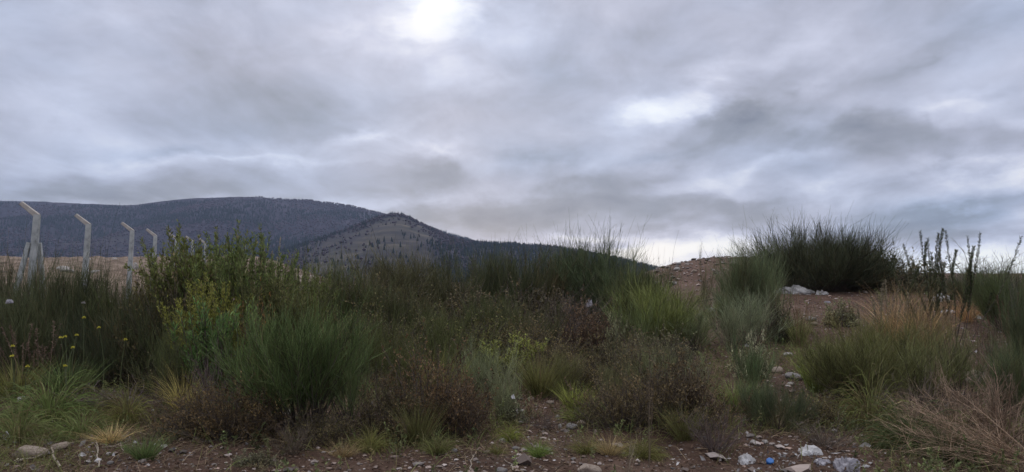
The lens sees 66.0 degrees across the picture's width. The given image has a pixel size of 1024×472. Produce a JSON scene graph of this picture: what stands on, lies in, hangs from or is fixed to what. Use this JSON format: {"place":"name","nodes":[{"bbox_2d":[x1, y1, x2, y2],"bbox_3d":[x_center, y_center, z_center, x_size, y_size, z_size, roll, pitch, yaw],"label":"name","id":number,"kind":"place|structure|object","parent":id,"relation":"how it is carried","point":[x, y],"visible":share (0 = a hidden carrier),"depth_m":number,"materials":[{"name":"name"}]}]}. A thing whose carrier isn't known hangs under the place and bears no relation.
{"place":"outdoors","nodes":[
{"label":"outdoors","id":0,"kind":"place"},
{"bbox_2d":[0,197,449,256],"bbox_3d":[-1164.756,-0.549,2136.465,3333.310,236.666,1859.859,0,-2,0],"label":"mountain","id":1,"kind":"structure","parent":0,"point":[120,237],"depth_m":1790.73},
{"bbox_2d":[0,196,472,257],"bbox_3d":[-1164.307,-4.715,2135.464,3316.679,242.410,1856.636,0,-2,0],"label":"mountain forest","id":2,"kind":"object","parent":1,"relation":"on","point":[171,214],"visible":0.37,"depth_m":1794.37,"materials":[{"name":"plant"}]},
{"bbox_2d":[276,215,576,281],"bbox_3d":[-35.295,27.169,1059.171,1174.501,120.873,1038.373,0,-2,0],"label":"hill","id":3,"kind":"structure","parent":0,"point":[389,230],"depth_m":865.21,"materials":[{"name":"plant"}]},
{"bbox_2d":[256,211,657,281],"bbox_3d":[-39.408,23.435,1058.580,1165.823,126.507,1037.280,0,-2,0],"label":"hill forest","id":4,"kind":"object","parent":3,"relation":"on","point":[472,244],"visible":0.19,"depth_m":1006.44,"materials":[{"name":"plant"}]},
{"bbox_2d":[0,256,1023,471],"bbox_3d":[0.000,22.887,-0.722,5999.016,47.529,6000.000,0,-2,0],"label":"ground","id":5,"kind":"structure","parent":0,"point":[685,446],"depth_m":7.00,"materials":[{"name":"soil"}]},
{"bbox_2d":[14,201,45,301],"bbox_3d":[-7.493,0.931,12.085,0.599,2.906,0.810,0,-2,4],"label":"fence post","id":6,"kind":"object","parent":5,"relation":"on","point":[35,234],"visible":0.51,"depth_m":11.98,"materials":[{"name":"concrete"}]},
{"bbox_2d":[0,321,63,393],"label":"dry weed","id":7,"kind":"object","parent":5,"relation":"on","point":[38,352],"visible":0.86,"depth_m":8.68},
{"bbox_2d":[0,380,64,448],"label":"grass tuft","id":8,"kind":"object","parent":5,"relation":"on","point":[26,431],"visible":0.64,"depth_m":6.94,"materials":[{"name":"green plant"}]},
{"bbox_2d":[0,351,69,398],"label":"grass tuft","id":9,"kind":"object","parent":5,"relation":"on","point":[19,382],"visible":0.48,"depth_m":8.34,"materials":[{"name":"green plant"}]},
{"bbox_2d":[0,226,79,377],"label":"broom shrub","id":10,"kind":"object","parent":5,"relation":"on","point":[2,276],"visible":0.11,"depth_m":10.64,"materials":[{"name":"green plant"}]},
{"bbox_2d":[0,260,85,391],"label":"broom shrub","id":11,"kind":"object","parent":5,"relation":"on","point":[16,323],"visible":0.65,"depth_m":9.06,"materials":[{"name":"green plant"}]},
{"bbox_2d":[0,344,109,433],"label":"grass tuft","id":12,"kind":"object","parent":5,"relation":"on","point":[60,402],"visible":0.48,"depth_m":7.51,"materials":[{"name":"green plant"}]},
{"bbox_2d":[0,210,120,382],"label":"broom shrub","id":13,"kind":"object","parent":5,"relation":"on","point":[71,292],"visible":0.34,"depth_m":9.87,"materials":[{"name":"green plant"}]},
{"bbox_2d":[19,349,119,397],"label":"grass tuft","id":14,"kind":"object","parent":5,"relation":"on","point":[86,379],"visible":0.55,"depth_m":8.31,"materials":[{"name":"green plant"}]},
{"bbox_2d":[28,390,131,444],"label":"grass tuft","id":15,"kind":"object","parent":5,"relation":"on","point":[68,429],"visible":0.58,"depth_m":7.00,"materials":[{"name":"green plant"}]},
{"bbox_2d":[0,286,162,391],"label":"broom shrub","id":16,"kind":"object","parent":5,"relation":"on","point":[88,350],"visible":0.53,"depth_m":9.02,"materials":[{"name":"green plant"}]},
{"bbox_2d":[27,241,144,376],"bbox_3d":[-5.699,0.996,10.617,1.953,1.892,1.823,-1,-2,36],"label":"broom shrub","id":17,"kind":"object","parent":5,"relation":"on","point":[107,282],"visible":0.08,"depth_m":10.34,"materials":[{"name":"green plant"}]},
{"bbox_2d":[59,249,159,382],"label":"broom shrub","id":18,"kind":"object","parent":5,"relation":"on","point":[108,303],"visible":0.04,"depth_m":9.95,"materials":[{"name":"green plant"}]},
{"bbox_2d":[90,374,167,430],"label":"grass tuft","id":19,"kind":"object","parent":5,"relation":"on","point":[127,406],"visible":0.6,"depth_m":7.50,"materials":[{"name":"green plant"}]},
{"bbox_2d":[78,266,192,388],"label":"broom shrub","id":20,"kind":"object","parent":5,"relation":"on","point":[140,339],"visible":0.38,"depth_m":9.07,"materials":[{"name":"green plant"}]},
{"bbox_2d":[105,426,179,460],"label":"grass tuft","id":21,"kind":"object","parent":5,"relation":"on","point":[147,451],"visible":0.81,"depth_m":6.27,"materials":[{"name":"green plant"}]},
{"bbox_2d":[104,331,189,394],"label":"shrub","id":22,"kind":"object","parent":5,"relation":"on","point":[134,376],"visible":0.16,"depth_m":8.96,"materials":[{"name":"brown plant"}]},
{"bbox_2d":[113,312,211,401],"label":"broom shrub","id":23,"kind":"object","parent":5,"relation":"on","point":[166,351],"visible":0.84,"depth_m":8.21,"materials":[{"name":"green plant"}]},
{"bbox_2d":[85,253,242,392],"bbox_3d":[-4.021,1.197,9.570,2.058,1.995,2.116,0,-2,12],"label":"shrub","id":24,"kind":"object","parent":5,"relation":"on","point":[175,291],"visible":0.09,"depth_m":9.22,"materials":[{"name":"green plant"}]},
{"bbox_2d":[118,381,234,443],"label":"shrub","id":25,"kind":"object","parent":5,"relation":"on","point":[164,414],"visible":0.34,"depth_m":7.14,"materials":[{"name":"brown plant"}]},
{"bbox_2d":[123,219,255,326],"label":"leafy bush","id":26,"kind":"object","parent":5,"relation":"on","point":[183,251],"visible":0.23,"depth_m":9.71,"materials":[{"name":"green plant"}]},
{"bbox_2d":[164,293,240,405],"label":"leafy plant","id":27,"kind":"object","parent":5,"relation":"on","point":[203,335],"visible":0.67,"depth_m":8.20,"materials":[{"name":"green plant"}]},
{"bbox_2d":[154,271,265,396],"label":"leafy bush","id":28,"kind":"object","parent":5,"relation":"on","point":[209,301],"visible":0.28,"depth_m":8.79,"materials":[{"name":"green plant"}]},
{"bbox_2d":[147,365,294,444],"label":"shrub","id":29,"kind":"object","parent":5,"relation":"on","point":[249,428],"visible":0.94,"depth_m":6.94,"materials":[{"name":"brown plant"}]},
{"bbox_2d":[167,218,309,390],"bbox_3d":[-3.339,0.892,9.685,1.638,2.208,1.736,2,-2,-42],"label":"leafy bush","id":30,"kind":"object","parent":5,"relation":"on","point":[222,275],"visible":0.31,"depth_m":9.44,"materials":[{"name":"green plant"}]},
{"bbox_2d":[216,295,275,409],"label":"leafy plant","id":31,"kind":"object","parent":5,"relation":"on","point":[227,348],"visible":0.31,"depth_m":8.18,"materials":[{"name":"green plant"}]},
{"bbox_2d":[234,263,313,391],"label":"leafy bush","id":32,"kind":"object","parent":5,"relation":"on","point":[274,297],"visible":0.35,"depth_m":9.20,"materials":[{"name":"green plant"}]},
{"bbox_2d":[187,242,390,431],"bbox_3d":[-2.056,0.942,7.334,1.838,1.784,2.024,1,-2,-16],"label":"broom shrub","id":33,"kind":"object","parent":5,"relation":"on","point":[299,372],"visible":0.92,"depth_m":7.20,"materials":[{"name":"green plant"}]},
{"bbox_2d":[264,255,340,329],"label":"leafy bush","id":34,"kind":"object","parent":5,"relation":"on","point":[306,281],"visible":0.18,"depth_m":11.43,"materials":[{"name":"green plant"}]},
{"bbox_2d":[264,402,373,449],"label":"shrub","id":35,"kind":"object","parent":5,"relation":"on","point":[335,434],"visible":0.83,"depth_m":6.86,"materials":[{"name":"brown plant"}]},
{"bbox_2d":[285,237,397,330],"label":"broom shrub","id":36,"kind":"object","parent":5,"relation":"on","point":[337,280],"visible":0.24,"depth_m":12.78,"materials":[{"name":"green plant"}]},
{"bbox_2d":[293,314,392,427],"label":"broom shrub","id":37,"kind":"object","parent":5,"relation":"on","point":[353,386],"visible":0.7,"depth_m":7.44,"materials":[{"name":"green plant"}]},
{"bbox_2d":[304,291,413,371],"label":"shrub","id":38,"kind":"object","parent":5,"relation":"on","point":[370,317],"visible":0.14,"depth_m":10.90,"materials":[{"name":"green plant"}]},
{"bbox_2d":[309,234,456,318],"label":"broom shrub","id":39,"kind":"object","parent":5,"relation":"on","point":[399,276],"visible":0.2,"depth_m":15.67,"materials":[{"name":"green plant"}]},
{"bbox_2d":[337,369,432,442],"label":"shrub","id":40,"kind":"object","parent":5,"relation":"on","point":[365,416],"visible":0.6,"depth_m":7.11,"materials":[{"name":"brown plant"}]},
{"bbox_2d":[356,287,418,388],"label":"broom shrub","id":41,"kind":"object","parent":5,"relation":"on","point":[374,372],"visible":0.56,"depth_m":9.94,"materials":[{"name":"green plant"}]},
{"bbox_2d":[370,325,435,400],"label":"broom shrub","id":42,"kind":"object","parent":5,"relation":"on","point":[401,362],"visible":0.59,"depth_m":8.57,"materials":[{"name":"green plant"}]},
{"bbox_2d":[347,265,459,345],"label":"broom shrub","id":43,"kind":"object","parent":5,"relation":"on","point":[410,314],"visible":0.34,"depth_m":12.78,"materials":[{"name":"green plant"}]},
{"bbox_2d":[341,295,467,376],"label":"shrub","id":44,"kind":"object","parent":5,"relation":"on","point":[414,333],"visible":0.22,"depth_m":11.36,"materials":[{"name":"brown plant"}]},
{"bbox_2d":[380,396,454,446],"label":"grass tuft","id":45,"kind":"object","parent":5,"relation":"on","point":[411,431],"visible":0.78,"depth_m":6.92,"materials":[{"name":"green plant"}]},
{"bbox_2d":[354,220,486,316],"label":"broom shrub","id":46,"kind":"object","parent":5,"relation":"on","point":[436,282],"visible":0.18,"depth_m":16.60,"materials":[{"name":"green plant"}]},
{"bbox_2d":[352,318,498,438],"bbox_3d":[-0.840,1.408,7.649,1.541,1.258,1.521,0,-2,11],"label":"shrub","id":47,"kind":"object","parent":5,"relation":"on","point":[437,388],"visible":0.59,"depth_m":7.38,"materials":[{"name":"brown plant"}]},
{"bbox_2d":[409,358,495,443],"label":"shrub","id":48,"kind":"object","parent":5,"relation":"on","point":[473,416],"visible":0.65,"depth_m":7.19,"materials":[{"name":"brown plant"}]},
{"bbox_2d":[397,301,543,365],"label":"shrub","id":49,"kind":"object","parent":5,"relation":"on","point":[488,332],"visible":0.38,"depth_m":11.82,"materials":[{"name":"green plant"}]},
{"bbox_2d":[418,233,534,313],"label":"broom shrub","id":50,"kind":"object","parent":5,"relation":"on","point":[483,278],"visible":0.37,"depth_m":17.33,"materials":[{"name":"green plant"}]},
{"bbox_2d":[417,271,550,346],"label":"shrub","id":51,"kind":"object","parent":5,"relation":"on","point":[465,301],"visible":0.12,"depth_m":14.30,"materials":[{"name":"green plant"}]},
{"bbox_2d":[458,330,528,404],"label":"broom shrub","id":52,"kind":"object","parent":5,"relation":"on","point":[487,364],"visible":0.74,"depth_m":8.59,"materials":[{"name":"green plant"}]},
{"bbox_2d":[446,278,546,355],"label":"broom shrub","id":53,"kind":"object","parent":5,"relation":"on","point":[484,307],"visible":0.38,"depth_m":13.04,"materials":[{"name":"green plant"}]},
{"bbox_2d":[480,360,526,420],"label":"broom shrub","id":54,"kind":"object","parent":5,"relation":"on","point":[500,396],"visible":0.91,"depth_m":7.86,"materials":[{"name":"green plant"}]},
{"bbox_2d":[8,293,1011,471],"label":"litter scraps","id":55,"kind":"object","parent":5,"relation":"on","point":[702,457],"visible":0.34,"depth_m":6.54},
{"bbox_2d":[0,285,1023,471],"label":"grass","id":56,"kind":"structure","parent":5,"relation":"on","point":[164,404],"depth_m":7.18,"materials":[{"name":"green plant"}]},
{"bbox_2d":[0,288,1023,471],"bbox_3d":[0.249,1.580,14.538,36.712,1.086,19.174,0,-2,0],"label":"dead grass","id":57,"kind":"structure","parent":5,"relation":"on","point":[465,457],"depth_m":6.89,"materials":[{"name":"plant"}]},
{"bbox_2d":[0,288,1023,471],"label":"weeds","id":58,"kind":"object","parent":5,"relation":"on","point":[929,468],"visible":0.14,"depth_m":7.20,"materials":[{"name":"green plant"}]},
{"bbox_2d":[477,331,548,382],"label":"leafy plant","id":59,"kind":"object","parent":5,"relation":"on","point":[527,342],"visible":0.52,"depth_m":10.11,"materials":[{"name":"green plant"}]},
{"bbox_2d":[5,256,1021,471],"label":"gravel","id":60,"kind":"structure","parent":5,"relation":"on","point":[523,459],"depth_m":6.46,"materials":[{"name":"stone"}]},
{"bbox_2d":[453,229,584,318],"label":"broom shrub","id":61,"kind":"object","parent":5,"relation":"on","point":[536,272],"visible":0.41,"depth_m":17.60,"materials":[{"name":"green plant"}]},
{"bbox_2d":[472,272,596,340],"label":"shrub","id":62,"kind":"object","parent":5,"relation":"on","point":[531,302],"visible":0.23,"depth_m":15.06,"materials":[{"name":"green plant"}]},
{"bbox_2d":[476,305,593,372],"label":"shrub","id":63,"kind":"object","parent":5,"relation":"on","point":[535,334],"visible":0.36,"depth_m":11.41,"materials":[{"name":"green plant"}]},
{"bbox_2d":[491,342,590,397],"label":"shrub","id":64,"kind":"object","parent":5,"relation":"on","point":[533,383],"visible":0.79,"depth_m":8.87,"materials":[{"name":"green plant"}]},
{"bbox_2d":[505,328,604,393],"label":"shrub","id":65,"kind":"object","parent":5,"relation":"on","point":[586,378],"visible":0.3,"depth_m":9.41,"materials":[{"name":"brown plant"}]},
{"bbox_2d":[537,350,588,399],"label":"broom shrub","id":66,"kind":"object","parent":5,"relation":"on","point":[570,376],"visible":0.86,"depth_m":8.83,"materials":[{"name":"green plant"}]},
{"bbox_2d":[518,214,656,326],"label":"broom shrub","id":67,"kind":"object","parent":5,"relation":"on","point":[584,260],"visible":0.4,"depth_m":17.81,"materials":[{"name":"green plant"}]},
{"bbox_2d":[546,284,637,354],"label":"shrub","id":68,"kind":"object","parent":5,"relation":"on","point":[584,332],"visible":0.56,"depth_m":13.32,"materials":[{"name":"green plant"}]},
{"bbox_2d":[559,354,660,437],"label":"shrub","id":69,"kind":"object","parent":5,"relation":"on","point":[620,401],"visible":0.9,"depth_m":7.49,"materials":[{"name":"green plant"}]},
{"bbox_2d":[567,324,654,390],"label":"shrub","id":70,"kind":"object","parent":5,"relation":"on","point":[604,358],"visible":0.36,"depth_m":9.78,"materials":[{"name":"green plant"}]},
{"bbox_2d":[538,234,685,325],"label":"broom shrub","id":71,"kind":"object","parent":5,"relation":"on","point":[595,279],"visible":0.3,"depth_m":17.07,"materials":[{"name":"green plant"}]},
{"bbox_2d":[597,277,672,351],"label":"broom shrub","id":72,"kind":"object","parent":5,"relation":"on","point":[644,329],"visible":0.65,"depth_m":12.56,"materials":[{"name":"green plant"}]},
{"bbox_2d":[587,242,686,332],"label":"broom shrub","id":73,"kind":"object","parent":5,"relation":"on","point":[647,279],"visible":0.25,"depth_m":15.58,"materials":[{"name":"green plant"}]},
{"bbox_2d":[589,316,706,375],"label":"shrub","id":74,"kind":"object","parent":5,"relation":"on","point":[673,346],"visible":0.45,"depth_m":10.90,"materials":[{"name":"green plant"}]},
{"bbox_2d":[564,337,738,435],"bbox_3d":[1.464,1.508,7.567,1.502,1.024,1.460,1,-2,-24],"label":"shrub","id":75,"kind":"object","parent":5,"relation":"on","point":[663,386],"visible":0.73,"depth_m":7.46,"materials":[{"name":"brown plant"}]},
{"bbox_2d":[600,253,757,348],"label":"broom shrub","id":76,"kind":"object","parent":5,"relation":"on","point":[646,298],"visible":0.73,"depth_m":12.99,"materials":[{"name":"green plant"}]},
{"bbox_2d":[644,400,717,441],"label":"grass tuft","id":77,"kind":"object","parent":5,"relation":"on","point":[674,429],"visible":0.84,"depth_m":7.01,"materials":[{"name":"green plant"}]},
{"bbox_2d":[659,303,720,350],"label":"broom shrub","id":78,"kind":"object","parent":5,"relation":"on","point":[690,335],"visible":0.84,"depth_m":12.37,"materials":[{"name":"green plant"}]},
{"bbox_2d":[659,352,752,430],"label":"shrub","id":79,"kind":"object","parent":5,"relation":"on","point":[709,406],"visible":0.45,"depth_m":7.42,"materials":[{"name":"green plant"}]},
{"bbox_2d":[677,404,756,453],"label":"dead shrub","id":80,"kind":"object","parent":5,"relation":"on","point":[709,439],"visible":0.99,"depth_m":6.68,"materials":[{"name":"plant"}]},
{"bbox_2d":[667,284,805,347],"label":"broom shrub","id":81,"kind":"object","parent":5,"relation":"on","point":[759,310],"visible":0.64,"depth_m":12.71,"materials":[{"name":"green plant"}]},
{"bbox_2d":[707,295,774,351],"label":"broom shrub","id":82,"kind":"object","parent":5,"relation":"on","point":[734,325],"visible":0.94,"depth_m":12.13,"materials":[{"name":"green plant"}]},
{"bbox_2d":[691,230,795,322],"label":"broom shrub","id":83,"kind":"object","parent":5,"relation":"on","point":[758,272],"visible":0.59,"depth_m":14.68,"materials":[{"name":"green plant"}]},
{"bbox_2d":[721,320,792,389],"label":"broom shrub","id":84,"kind":"object","parent":5,"relation":"on","point":[751,371],"visible":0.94,"depth_m":9.18,"materials":[{"name":"green plant"}]},
{"bbox_2d":[722,373,825,431],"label":"broom shrub","id":85,"kind":"object","parent":5,"relation":"on","point":[769,407],"visible":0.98,"depth_m":7.38,"materials":[{"name":"green plant"}]},
{"bbox_2d":[755,292,811,344],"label":"shrub","id":86,"kind":"object","parent":5,"relation":"on","point":[779,334],"visible":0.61,"depth_m":13.04,"materials":[{"name":"green plant"}]},
{"bbox_2d":[709,203,923,297],"bbox_3d":[8.054,0.703,20.696,6.155,3.322,5.660,-1,-2,25],"label":"broom thicket","id":87,"kind":"object","parent":5,"relation":"on","point":[827,258],"visible":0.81,"depth_m":19.90,"materials":[{"name":"green plant"}]},
{"bbox_2d":[776,389,889,431],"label":"shrub","id":88,"kind":"object","parent":5,"relation":"on","point":[825,410],"visible":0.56,"depth_m":7.61,"materials":[{"name":"green plant"}]},
{"bbox_2d":[820,297,861,328],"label":"cushion plant","id":89,"kind":"object","parent":5,"relation":"on","point":[845,315],"visible":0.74,"depth_m":14.43,"materials":[{"name":"green plant"}]},
{"bbox_2d":[782,304,933,408],"bbox_3d":[3.642,1.292,8.611,1.612,1.153,1.464,1,-2,-19],"label":"broom shrub","id":90,"kind":"object","parent":5,"relation":"on","point":[833,366],"visible":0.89,"depth_m":8.44,"materials":[{"name":"green plant"}]},
{"bbox_2d":[815,358,924,430],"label":"grass tuft","id":91,"kind":"object","parent":5,"relation":"on","point":[850,407],"visible":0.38,"depth_m":7.81,"materials":[{"name":"green plant"}]},
{"bbox_2d":[822,312,952,392],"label":"broom shrub","id":92,"kind":"object","parent":5,"relation":"on","point":[901,337],"visible":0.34,"depth_m":9.54,"materials":[{"name":"green plant"}]},
{"bbox_2d":[843,272,959,342],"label":"dry grass tuft","id":93,"kind":"object","parent":5,"relation":"on","point":[892,314],"visible":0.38,"depth_m":12.91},
{"bbox_2d":[837,378,972,461],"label":"grass tuft","id":94,"kind":"object","parent":5,"relation":"on","point":[883,435],"visible":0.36,"depth_m":6.74,"materials":[{"name":"green plant"}]},
{"bbox_2d":[874,256,959,293],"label":"leafy bush","id":95,"kind":"object","parent":5,"relation":"on","point":[920,281],"visible":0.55,"depth_m":19.70,"materials":[{"name":"green plant"}]},
{"bbox_2d":[868,294,994,374],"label":"broom shrub","id":96,"kind":"object","parent":5,"relation":"on","point":[923,330],"visible":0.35,"depth_m":10.50,"materials":[{"name":"green plant"}]},
{"bbox_2d":[864,379,1023,469],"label":"dead branches","id":97,"kind":"object","parent":5,"relation":"on","point":[1007,450],"visible":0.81,"depth_m":6.28,"materials":[{"name":"plant"}]},
{"bbox_2d":[868,354,1023,434],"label":"dead shrub","id":98,"kind":"object","parent":5,"relation":"on","point":[955,408],"visible":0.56,"depth_m":7.36,"materials":[{"name":"plant"}]},
{"bbox_2d":[894,414,998,469],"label":"grass tuft","id":99,"kind":"object","parent":5,"relation":"on","point":[941,453],"visible":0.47,"depth_m":6.30,"materials":[{"name":"beige plant"}]},
{"bbox_2d":[881,324,1021,409],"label":"broom shrub","id":100,"kind":"object","parent":5,"relation":"on","point":[920,375],"visible":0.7,"depth_m":8.40,"materials":[{"name":"green plant"}]},
{"bbox_2d":[893,312,1015,400],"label":"broom shrub","id":101,"kind":"object","parent":5,"relation":"on","point":[958,358],"visible":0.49,"depth_m":9.08,"materials":[{"name":"green plant"}]},
{"bbox_2d":[890,229,1022,351],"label":"weed","id":102,"kind":"object","parent":5,"relation":"on","point":[969,285],"visible":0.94,"depth_m":12.34,"materials":[{"name":"green plant"}]},
{"bbox_2d":[933,339,1023,447],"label":"dead shrub","id":103,"kind":"object","parent":5,"relation":"on","point":[993,405],"visible":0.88,"depth_m":6.91,"materials":[{"name":"plant"}]},
{"bbox_2d":[956,251,1023,332],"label":"broom shrub","id":104,"kind":"object","parent":5,"relation":"on","point":[983,303],"visible":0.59,"depth_m":13.98,"materials":[{"name":"green plant"}]},
{"bbox_2d":[958,328,1023,418],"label":"broom shrub","id":105,"kind":"object","parent":5,"relation":"on","point":[1001,361],"visible":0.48,"depth_m":7.88,"materials":[{"name":"green plant"}]},
{"bbox_2d":[967,320,1023,423],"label":"broom shrub","id":106,"kind":"object","parent":5,"relation":"on","point":[1017,378],"visible":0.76,"depth_m":7.72,"materials":[{"name":"green plant"}]},
{"bbox_2d":[983,269,1023,390],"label":"broom shrub","id":107,"kind":"object","parent":5,"relation":"on","point":[1016,328],"visible":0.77,"depth_m":9.44,"materials":[{"name":"green plant"}]},
{"bbox_2d":[0,0,1023,272],"label":"sky","id":108,"kind":"structure","parent":0,"point":[496,120],"materials":[{"name":"grey"}]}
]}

